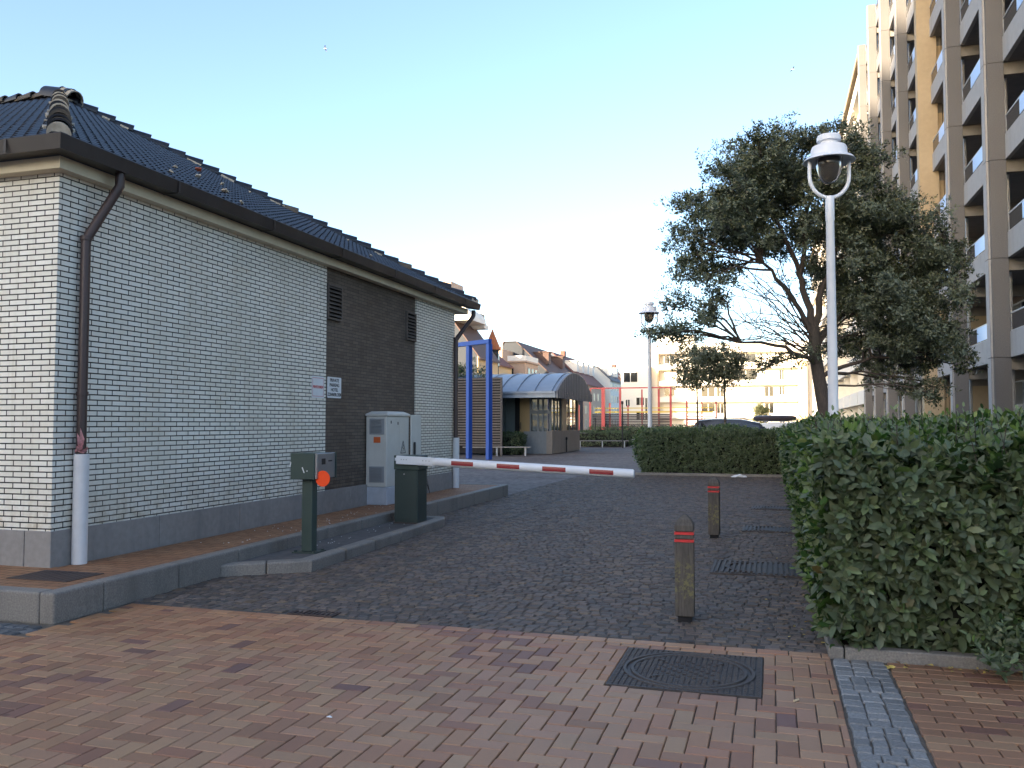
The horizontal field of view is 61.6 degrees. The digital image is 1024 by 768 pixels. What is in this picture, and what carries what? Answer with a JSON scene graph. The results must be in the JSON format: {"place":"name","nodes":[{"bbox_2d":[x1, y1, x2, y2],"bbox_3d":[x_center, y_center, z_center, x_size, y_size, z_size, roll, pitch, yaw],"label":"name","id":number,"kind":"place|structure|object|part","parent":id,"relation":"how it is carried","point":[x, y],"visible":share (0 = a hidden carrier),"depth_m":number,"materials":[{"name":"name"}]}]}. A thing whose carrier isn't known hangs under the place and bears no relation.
{"place":"outdoors","nodes":[
{"label":"outdoors","id":0,"kind":"place"},
{"bbox_2d":[0,484,497,589],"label":"sidewalk","id":1,"kind":"structure","parent":0,"point":[120,564],"depth_m":9.37,"materials":[{"name":"orange brick"}]},
{"bbox_2d":[7,570,103,581],"bbox_3d":[-4.107,1.729,7.731,0.660,0.015,0.440,-1,-3,17],"label":"access plate","id":2,"kind":"object","parent":1,"relation":"on","point":[56,575],"visible":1,"depth_m":7.72,"materials":[{"name":"grey metal"}]},
{"bbox_2d":[0,86,480,567],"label":"brick building","id":3,"kind":"structure","parent":1,"relation":"on","point":[179,329],"depth_m":10.09,"materials":[{"name":"brick"}]},
{"bbox_2d":[75,428,87,452],"bbox_3d":[-4.220,0.555,8.424,0.112,0.252,0.236,2,-3,-30],"label":"barrier tape","id":4,"kind":"object","parent":3,"relation":"attached to","point":[80,443],"visible":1,"depth_m":8.38,"materials":[{"name":"plastic"}]},
{"bbox_2d":[312,375,323,397],"bbox_3d":[-2.946,0.047,13.043,0.007,0.335,0.370,-1,-3,17],"label":"private property sign","id":5,"kind":"object","parent":3,"relation":"attached to","point":[317,386],"visible":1,"depth_m":13.03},
{"bbox_2d":[327,377,340,397],"bbox_3d":[-2.814,0.058,13.599,0.009,0.330,0.450,-1,-3,17],"label":"parking sign","id":6,"kind":"object","parent":3,"relation":"attached to","point":[333,387],"visible":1,"depth_m":13.57,"materials":[{"name":"white metal"}]},
{"bbox_2d":[0,483,507,624],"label":"kerb","id":7,"kind":"structure","parent":1,"relation":"on","point":[42,606],"depth_m":8.02,"materials":[{"name":"concrete"}]},
{"bbox_2d":[365,411,420,504],"bbox_3d":[-2.074,1.280,15.101,0.510,1.585,1.248,-1,-3,17],"label":"electrical cabinet","id":8,"kind":"object","parent":1,"relation":"on","point":[387,436],"visible":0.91,"depth_m":14.58,"materials":[{"name":"grey plastic"}]},
{"bbox_3d":[-2.034,1.145,14.739,0.010,1.100,0.450,-1,-3,17],"label":"door","id":9,"kind":"part","parent":8,"relation":"part of","materials":[{"name":"grey metal"}]},
{"bbox_3d":[-1.910,1.165,15.156,0.004,1.100,0.400,-1,-3,17],"label":"door","id":10,"kind":"part","parent":8,"relation":"part of","materials":[{"name":"grey metal"}]},
{"bbox_3d":[-1.720,1.109,15.475,0.065,1.100,0.340,-1,-3,25],"label":"door","id":11,"kind":"part","parent":8,"relation":"part of","materials":[{"name":"grey metal"}]},
{"bbox_2d":[0,604,856,767],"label":"pavement","id":12,"kind":"structure","parent":0,"point":[140,686],"depth_m":4.95,"materials":[{"name":"brick"}]},
{"bbox_2d":[605,647,762,699],"bbox_3d":[1.146,1.868,5.580,0.920,0.028,0.900,-1,-3,17],"label":"manhole cover","id":13,"kind":"object","parent":12,"relation":"on","point":[694,672],"visible":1,"depth_m":5.52,"materials":[{"name":"metal"}]},
{"bbox_2d":[0,0,876,373],"label":"sky","id":14,"kind":"structure","parent":0,"point":[518,155],"materials":[{"name":"blue"}]},
{"bbox_2d":[0,623,932,767],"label":"sett strip","id":15,"kind":"object","parent":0,"point":[862,678],"visible":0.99,"depth_m":4.72,"materials":[{"name":"grey stone"}]},
{"bbox_2d":[443,281,499,374],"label":"house","id":16,"kind":"structure","parent":0,"point":[471,332],"depth_m":121.35,"materials":[{"name":"beige paint"}]},
{"bbox_2d":[128,475,826,655],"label":"driveway","id":17,"kind":"structure","parent":0,"point":[379,560],"depth_m":9.13,"materials":[{"name":"grey stone"}]},
{"bbox_2d":[287,609,340,617],"bbox_3d":[-1.674,1.948,7.267,0.420,0.028,0.170,-1,-3,17],"label":"drain grate","id":18,"kind":"object","parent":17,"relation":"on","point":[315,613],"visible":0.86,"depth_m":7.24,"materials":[{"name":"grey metal"}]},
{"bbox_2d":[220,516,444,576],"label":"island kerb","id":19,"kind":"structure","parent":17,"relation":"on","point":[314,562],"depth_m":9.78,"materials":[{"name":"concrete"}]},
{"bbox_2d":[239,518,432,571],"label":"traffic island","id":20,"kind":"structure","parent":17,"relation":"on","point":[327,544],"depth_m":10.91,"materials":[{"name":"grey concrete"}]},
{"bbox_2d":[290,452,336,553],"bbox_3d":[-2.280,1.384,10.102,0.494,1.160,0.468,-1,-3,17],"label":"ticket machine","id":21,"kind":"object","parent":20,"relation":"on","point":[311,470],"visible":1,"depth_m":9.97,"materials":[{"name":"green paint"}]},
{"bbox_2d":[393,454,634,523],"bbox_3d":[-0.001,1.568,12.557,3.632,1.020,0.449,-1,-3,17],"label":"parking barrier","id":22,"kind":"object","parent":20,"relation":"on","point":[410,489],"visible":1,"depth_m":12.82,"materials":[{"name":"metal"}]},
{"bbox_2d":[674,514,694,622],"bbox_3d":[1.415,1.508,7.032,0.156,0.882,0.156,-1,-3,14],"label":"bollard","id":23,"kind":"object","parent":17,"relation":"on","point":[684,539],"visible":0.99,"depth_m":6.96,"materials":[{"name":"brown wood"}]},
{"bbox_2d":[708,476,719,538],"bbox_3d":[2.853,1.745,12.128,0.156,0.882,0.156,-1,-3,19],"label":"bollard","id":24,"kind":"object","parent":17,"relation":"on","point":[713,507],"visible":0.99,"depth_m":12.06,"materials":[{"name":"brown wood"}]},
{"bbox_2d":[731,474,746,476],"bbox_3d":[6.770,2.736,25.655,0.451,0.102,0.266,0,-3,0],"label":"litter paper","id":25,"kind":"object","parent":17,"relation":"on","point":[739,475],"visible":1,"depth_m":25.55,"materials":[{"name":"white paper"}]},
{"bbox_2d":[710,560,804,577],"bbox_3d":[2.737,2.042,9.482,1.020,0.044,0.900,-1,-3,17],"label":"drain cover","id":26,"kind":"object","parent":17,"relation":"on","point":[752,568],"visible":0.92,"depth_m":9.39,"materials":[{"name":"metal"}]},
{"bbox_2d":[742,525,795,533],"bbox_3d":[3.909,2.205,12.990,0.810,0.044,0.700,-1,-3,17],"label":"drain cover","id":27,"kind":"object","parent":17,"relation":"on","point":[766,529],"visible":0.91,"depth_m":12.92,"materials":[{"name":"metal"}]},
{"bbox_2d":[751,506,789,510],"bbox_3d":[4.932,2.358,16.281,0.760,0.044,0.600,-1,-3,17],"label":"drain cover","id":28,"kind":"object","parent":17,"relation":"on","point":[770,507],"visible":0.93,"depth_m":16.24,"materials":[{"name":"metal"}]},
{"bbox_2d":[635,472,1023,672],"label":"curb","id":29,"kind":"structure","parent":17,"relation":"on","point":[924,657],"depth_m":5.79,"materials":[{"name":"concrete"}]},
{"bbox_2d":[763,528,1022,676],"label":"leaf litter","id":30,"kind":"object","parent":17,"relation":"on","point":[895,661],"visible":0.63,"depth_m":5.68,"materials":[{"name":"brown plant"}]},
{"bbox_2d":[488,329,513,373],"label":"house","id":31,"kind":"structure","parent":0,"point":[504,366],"depth_m":134.63,"materials":[{"name":"beige paint"}]},
{"bbox_2d":[0,605,1020,767],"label":"pavement bedding","id":32,"kind":"object","parent":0,"point":[921,738],"depth_m":4.78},
{"bbox_2d":[459,445,642,494],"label":"plaza","id":33,"kind":"structure","parent":0,"point":[591,456],"depth_m":35.47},
{"bbox_2d":[458,357,485,377],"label":"leafy shrub","id":34,"kind":"object","parent":33,"relation":"on","point":[463,370],"visible":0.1,"depth_m":48.56,"materials":[{"name":"green plant"}]},
{"bbox_2d":[458,339,491,459],"bbox_3d":[-2.969,0.790,40.923,0.230,5.430,6.175,2,-4,-41],"label":"blue frame","id":35,"kind":"object","parent":33,"relation":"on","point":[470,344],"visible":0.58,"depth_m":39.27,"materials":[{"name":"paint"}]},
{"bbox_2d":[458,377,502,454],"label":"slat screen","id":36,"kind":"object","parent":33,"relation":"on","point":[478,412],"visible":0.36,"depth_m":44.39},
{"bbox_2d":[463,447,530,455],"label":"bench","id":37,"kind":"object","parent":33,"relation":"on","point":[504,447],"visible":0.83,"depth_m":42.76,"materials":[{"name":"grey wood"}]},
{"bbox_2d":[478,430,527,454],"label":"hedge","id":38,"kind":"object","parent":33,"relation":"on","point":[511,439],"visible":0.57,"depth_m":44.88,"materials":[{"name":"green plant"}]},
{"bbox_2d":[458,372,591,453],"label":"kiosk","id":39,"kind":"object","parent":33,"relation":"on","point":[538,408],"visible":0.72,"depth_m":46.78,"materials":[{"name":"grey metal"}]},
{"bbox_2d":[520,398,529,432],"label":"door","id":40,"kind":"structure","parent":39,"relation":"in","point":[524,402],"depth_m":46.72,"materials":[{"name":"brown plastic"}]},
{"bbox_2d":[530,398,549,430],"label":"window","id":41,"kind":"structure","parent":39,"relation":"in","point":[539,407],"depth_m":46.48,"materials":[{"name":"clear glass"}]},
{"bbox_2d":[550,398,560,430],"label":"window","id":42,"kind":"structure","parent":39,"relation":"in","point":[555,403],"depth_m":47.34,"materials":[{"name":"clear glass"}]},
{"bbox_2d":[567,399,576,429],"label":"window","id":43,"kind":"structure","parent":39,"relation":"in","point":[571,404],"depth_m":51.18,"materials":[{"name":"clear glass"}]},
{"bbox_2d":[580,440,628,446],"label":"bench","id":44,"kind":"object","parent":33,"relation":"on","point":[603,440],"visible":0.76,"depth_m":59.13,"materials":[{"name":"grey wood"}]},
{"bbox_2d":[579,429,631,446],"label":"hedge","id":45,"kind":"object","parent":33,"relation":"on","point":[606,435],"visible":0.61,"depth_m":61.22,"materials":[{"name":"green plant"}]},
{"bbox_2d":[621,401,622,447],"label":"dark post","id":46,"kind":"object","parent":33,"relation":"on","point":[622,423],"visible":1,"depth_m":57.22,"materials":[{"name":"black metal"}]},
{"bbox_2d":[587,426,691,443],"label":"hedge","id":47,"kind":"object","parent":33,"relation":"on","point":[633,429],"visible":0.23,"depth_m":67.09,"materials":[{"name":"green plant"}]},
{"bbox_2d":[591,424,693,428],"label":"hedge","id":48,"kind":"object","parent":33,"relation":"on","point":[643,425],"visible":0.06,"depth_m":77.56,"materials":[{"name":"green plant"}]},
{"bbox_2d":[579,387,716,428],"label":"red frame","id":49,"kind":"object","parent":33,"relation":"on","point":[602,418],"visible":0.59,"depth_m":70.75,"materials":[{"name":"paint"}]},
{"bbox_2d":[639,301,658,426],"bbox_3d":[4.703,0.070,29.322,0.724,5.790,0.724,-1,-3,12],"label":"street lamp","id":50,"kind":"object","parent":33,"relation":"on","point":[649,309],"visible":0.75,"depth_m":29.28,"materials":[{"name":"white metal"}]},
{"bbox_2d":[667,342,717,427],"bbox_3d":[7.005,0.720,32.936,1.699,4.828,1.929,2,-4,-42],"label":"tree","id":51,"kind":"object","parent":33,"relation":"on","point":[696,374],"visible":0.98,"depth_m":32.82,"materials":[{"name":"green plant"}]},
{"bbox_2d":[703,339,750,425],"bbox_3d":[8.197,0.680,33.299,2.189,4.942,2.240,-1,-3,17],"label":"tree","id":52,"kind":"object","parent":33,"relation":"on","point":[731,367],"visible":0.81,"depth_m":32.89,"materials":[{"name":"green plant"}]},
{"bbox_2d":[693,417,764,434],"bbox_3d":[8.328,2.306,35.232,4.600,1.872,1.824,-1,-3,13],"label":"parked car","id":53,"kind":"object","parent":33,"relation":"on","point":[716,421],"visible":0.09,"depth_m":34.54,"materials":[{"name":"blue paint"}]},
{"bbox_3d":[9.535,1.857,34.189,0.624,0.612,0.212,-1,-3,13],"label":"side window","id":54,"kind":"part","parent":53,"relation":"part of","materials":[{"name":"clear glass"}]},
{"bbox_2d":[750,402,772,422],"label":"yellow tree","id":55,"kind":"object","parent":33,"relation":"on","point":[759,409],"visible":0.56,"depth_m":103.19,"materials":[{"name":"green plant"}]},
{"bbox_2d":[753,415,796,430],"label":"parked car","id":56,"kind":"object","parent":33,"relation":"on","point":[777,420],"visible":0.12,"depth_m":40.19,"materials":[{"name":"black paint"}]},
{"bbox_2d":[842,634,1019,656],"bbox_3d":[11.204,3.123,33.303,10.300,0.001,57.550,-1,-3,17],"label":"planting bed","id":57,"kind":"object","parent":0,"point":[844,642],"visible":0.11,"depth_m":6.16,"materials":[{"name":"soil"}]},
{"bbox_2d":[631,422,781,476],"bbox_3d":[6.210,2.094,26.989,4.886,1.836,1.705,-1,-3,17],"label":"hedge","id":58,"kind":"object","parent":57,"relation":"on","point":[727,448],"visible":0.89,"depth_m":26.55,"materials":[{"name":"green plant"}]},
{"bbox_2d":[632,111,988,417],"bbox_3d":[6.714,-1.732,19.629,8.199,8.497,5.052,0,-3,-2],"label":"tree","id":59,"kind":"object","parent":57,"relation":"on","point":[741,209],"visible":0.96,"depth_m":18.75,"materials":[{"name":"green plant"}]},
{"bbox_2d":[803,132,855,415],"bbox_3d":[4.582,-0.724,12.295,0.724,5.790,0.724,-1,-3,17],"label":"street lamp","id":60,"kind":"object","parent":57,"relation":"on","point":[829,157],"visible":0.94,"depth_m":12.28,"materials":[{"name":"white metal"}]},
{"bbox_2d":[775,402,1023,669],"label":"hedge","id":61,"kind":"object","parent":57,"relation":"on","point":[908,531],"visible":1,"depth_m":5.82,"materials":[{"name":"green plant"}]},
{"bbox_2d":[857,0,1023,420],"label":"apartment building","id":62,"kind":"structure","parent":0,"point":[941,94],"depth_m":30.96,"materials":[{"name":"concrete"}]},
{"bbox_2d":[915,400,920,414],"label":"window","id":63,"kind":"structure","parent":62,"relation":"in","point":[919,402],"depth_m":54.32,"materials":[{"name":"black glass"}]},
{"bbox_2d":[1013,299,1023,328],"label":"window","id":64,"kind":"structure","parent":62,"relation":"in","point":[1019,304],"depth_m":32.12,"materials":[{"name":"black glass"}]},
{"bbox_2d":[1015,380,1023,413],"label":"window","id":65,"kind":"structure","parent":62,"relation":"in","point":[1019,385],"depth_m":32.21,"materials":[{"name":"black glass"}]},
{"bbox_2d":[887,663,1023,767],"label":"footway","id":66,"kind":"structure","parent":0,"point":[980,693],"depth_m":4.75,"materials":[{"name":"brick"}]},
{"bbox_2d":[959,598,1023,682],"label":"ground shrub","id":67,"kind":"object","parent":66,"relation":"on","point":[999,657],"visible":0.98,"depth_m":5.44,"materials":[{"name":"green plant"}]},
{"label":"ground","id":68,"kind":"structure","parent":0,"visible":0},
{"bbox_2d":[506,355,539,373],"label":"house","id":69,"kind":"structure","parent":68,"relation":"on","point":[525,364],"depth_m":144.46,"materials":[{"name":"white paint"}]},
{"bbox_2d":[499,333,568,430],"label":"house","id":70,"kind":"structure","parent":68,"relation":"on","point":[548,362],"depth_m":161.75,"materials":[{"name":"beige paint"}]},
{"bbox_2d":[551,351,604,430],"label":"house","id":71,"kind":"structure","parent":68,"relation":"on","point":[584,371],"depth_m":191.87,"materials":[{"name":"paint"}]},
{"bbox_2d":[593,366,620,425],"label":"house","id":72,"kind":"structure","parent":68,"relation":"on","point":[606,376],"depth_m":210.51,"materials":[{"name":"paint"}]},
{"bbox_2d":[612,365,620,380],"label":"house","id":73,"kind":"structure","parent":68,"relation":"on","point":[619,374],"depth_m":236.00,"materials":[{"name":"white paint"}]},
{"bbox_2d":[621,335,815,426],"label":"apartment building","id":74,"kind":"structure","parent":68,"relation":"on","point":[785,390],"depth_m":159.70,"materials":[{"name":"white paint"}]},
{"bbox_2d":[623,372,637,381],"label":"window","id":75,"kind":"structure","parent":74,"relation":"in","point":[627,377],"depth_m":163.63,"materials":[{"name":"black glass"}]},
{"bbox_2d":[636,398,643,404],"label":"window","id":76,"kind":"structure","parent":74,"relation":"in","point":[638,400],"depth_m":162.97,"materials":[{"name":"black"}]},
{"bbox_2d":[645,398,647,415],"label":"window","id":77,"kind":"structure","parent":74,"relation":"in","point":[646,399],"depth_m":162.52,"materials":[{"name":"black"}]},
{"bbox_2d":[664,388,674,395],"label":"window","id":78,"kind":"structure","parent":74,"relation":"in","point":[666,390],"depth_m":163.47,"materials":[{"name":"beige glass"}]},
{"bbox_2d":[664,355,674,363],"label":"window","id":79,"kind":"structure","parent":74,"relation":"in","point":[665,357],"depth_m":163.79,"materials":[{"name":"beige glass"}]},
{"bbox_2d":[701,387,714,396],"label":"window","id":80,"kind":"structure","parent":74,"relation":"in","point":[709,392],"depth_m":161.25,"materials":[{"name":"beige glass"}]},
{"bbox_2d":[702,404,714,410],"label":"window","id":81,"kind":"structure","parent":74,"relation":"in","point":[703,405],"depth_m":161.09,"materials":[{"name":"beige glass"}]},
{"bbox_2d":[716,387,723,396],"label":"window","id":82,"kind":"structure","parent":74,"relation":"in","point":[719,394],"depth_m":160.66,"materials":[{"name":"beige glass"}]},
{"bbox_2d":[717,404,723,412],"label":"window","id":83,"kind":"structure","parent":74,"relation":"in","point":[720,407],"depth_m":160.47,"materials":[{"name":"beige"}]},
{"bbox_2d":[735,354,755,361],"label":"window","id":84,"kind":"structure","parent":74,"relation":"in","point":[752,355],"depth_m":159.33,"materials":[{"name":"beige glass"}]},
{"bbox_2d":[738,371,756,379],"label":"window","id":85,"kind":"structure","parent":74,"relation":"in","point":[746,372],"depth_m":159.33,"materials":[{"name":"beige glass"}]},
{"bbox_2d":[764,403,773,412],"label":"window","id":86,"kind":"structure","parent":74,"relation":"in","point":[769,405],"depth_m":157.90,"materials":[{"name":"black"}]},
{"bbox_2d":[764,386,773,395],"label":"window","id":87,"kind":"structure","parent":74,"relation":"in","point":[768,391],"depth_m":158.13,"materials":[{"name":"beige glass"}]},
{"bbox_2d":[779,370,783,378],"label":"window","id":88,"kind":"structure","parent":74,"relation":"in","point":[781,372],"depth_m":157.59,"materials":[{"name":"beige glass"}]},
{"bbox_2d":[779,387,784,394],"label":"window","id":89,"kind":"structure","parent":74,"relation":"in","point":[781,389],"depth_m":157.46,"materials":[{"name":"beige glass"}]},
{"bbox_2d":[811,56,901,417],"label":"apartment building","id":90,"kind":"structure","parent":68,"relation":"on","point":[851,398],"depth_m":76.42,"materials":[{"name":"beige"}]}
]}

